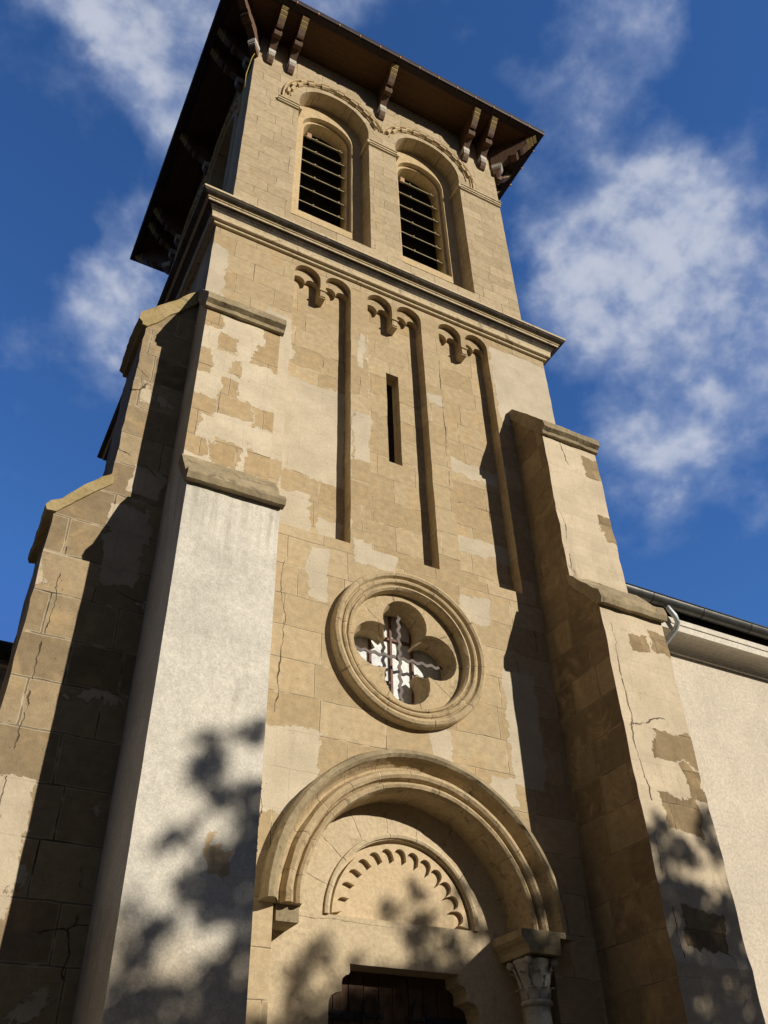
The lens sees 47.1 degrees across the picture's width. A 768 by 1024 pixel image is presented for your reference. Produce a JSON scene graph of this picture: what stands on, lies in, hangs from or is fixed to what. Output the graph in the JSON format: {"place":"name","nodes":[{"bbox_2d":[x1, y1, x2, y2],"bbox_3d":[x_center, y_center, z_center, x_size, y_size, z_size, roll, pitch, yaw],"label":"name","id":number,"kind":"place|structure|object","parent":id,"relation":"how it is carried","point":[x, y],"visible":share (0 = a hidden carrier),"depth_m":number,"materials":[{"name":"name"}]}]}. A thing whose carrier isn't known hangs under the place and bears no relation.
{"place":"outdoors","nodes":[
{"label":"outdoors","id":0,"kind":"place"},
{"bbox_2d":[0,0,767,642],"label":"sky","id":1,"kind":"structure","parent":0,"point":[636,226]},
{"label":"ground","id":2,"kind":"structure","parent":0,"visible":0},
{"bbox_2d":[0,640,12,685],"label":"church aisle","id":3,"kind":"object","parent":2,"relation":"on","point":[5,648],"depth_m":9.21,"materials":[{"name":"black paint"}]},
{"bbox_2d":[0,0,764,1023],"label":"church tower","id":4,"kind":"structure","parent":2,"relation":"on","point":[338,684],"depth_m":9.59,"materials":[{"name":"stone"}]},
{"bbox_2d":[244,53,254,89],"bbox_3d":[-2.597,-8.889,17.216,0.145,2.174,0.285,17,-43,-22],"label":"cable","id":5,"kind":"object","parent":4,"relation":"hanging from","point":[247,70],"visible":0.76,"depth_m":16.84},
{"bbox_2d":[298,133,345,227],"bbox_3d":[-1.210,-6.369,16.896,1.000,3.600,0.262,17,-43,-22],"label":"louvred window","id":6,"kind":"structure","parent":4,"relation":"in","point":[320,190],"depth_m":17.06,"materials":[{"name":"brown wood"}]},
{"bbox_2d":[386,385,394,462],"bbox_3d":[-0.046,-1.152,13.189,0.211,1.830,0.400,17,-43,-22],"label":"slit window","id":7,"kind":"structure","parent":4,"relation":"in","point":[389,389],"depth_m":13.10,"materials":[{"name":"brown wood"}]},
{"bbox_2d":[328,971,466,1023],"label":"door","id":8,"kind":"structure","parent":4,"relation":"in","point":[364,997],"depth_m":8.39,"materials":[{"name":"brown wood"}]},
{"bbox_2d":[330,571,485,730],"bbox_3d":[0.215,1.670,10.322,2.001,2.002,0.563,17,-43,-22],"label":"quatrefoil window","id":9,"kind":"structure","parent":4,"relation":"in","point":[402,644],"depth_m":10.41,"materials":[{"name":"stone"}]},
{"bbox_2d":[398,177,443,270],"bbox_3d":[0.659,-5.782,17.680,1.000,3.600,0.262,17,-43,-22],"label":"louvred window","id":10,"kind":"structure","parent":4,"relation":"in","point":[416,221],"depth_m":17.85,"materials":[{"name":"brown wood"}]},
{"bbox_2d":[625,582,767,1023],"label":"church nave","id":11,"kind":"structure","parent":2,"relation":"on","point":[719,660],"depth_m":14.36,"materials":[{"name":"white paint"}]}
]}

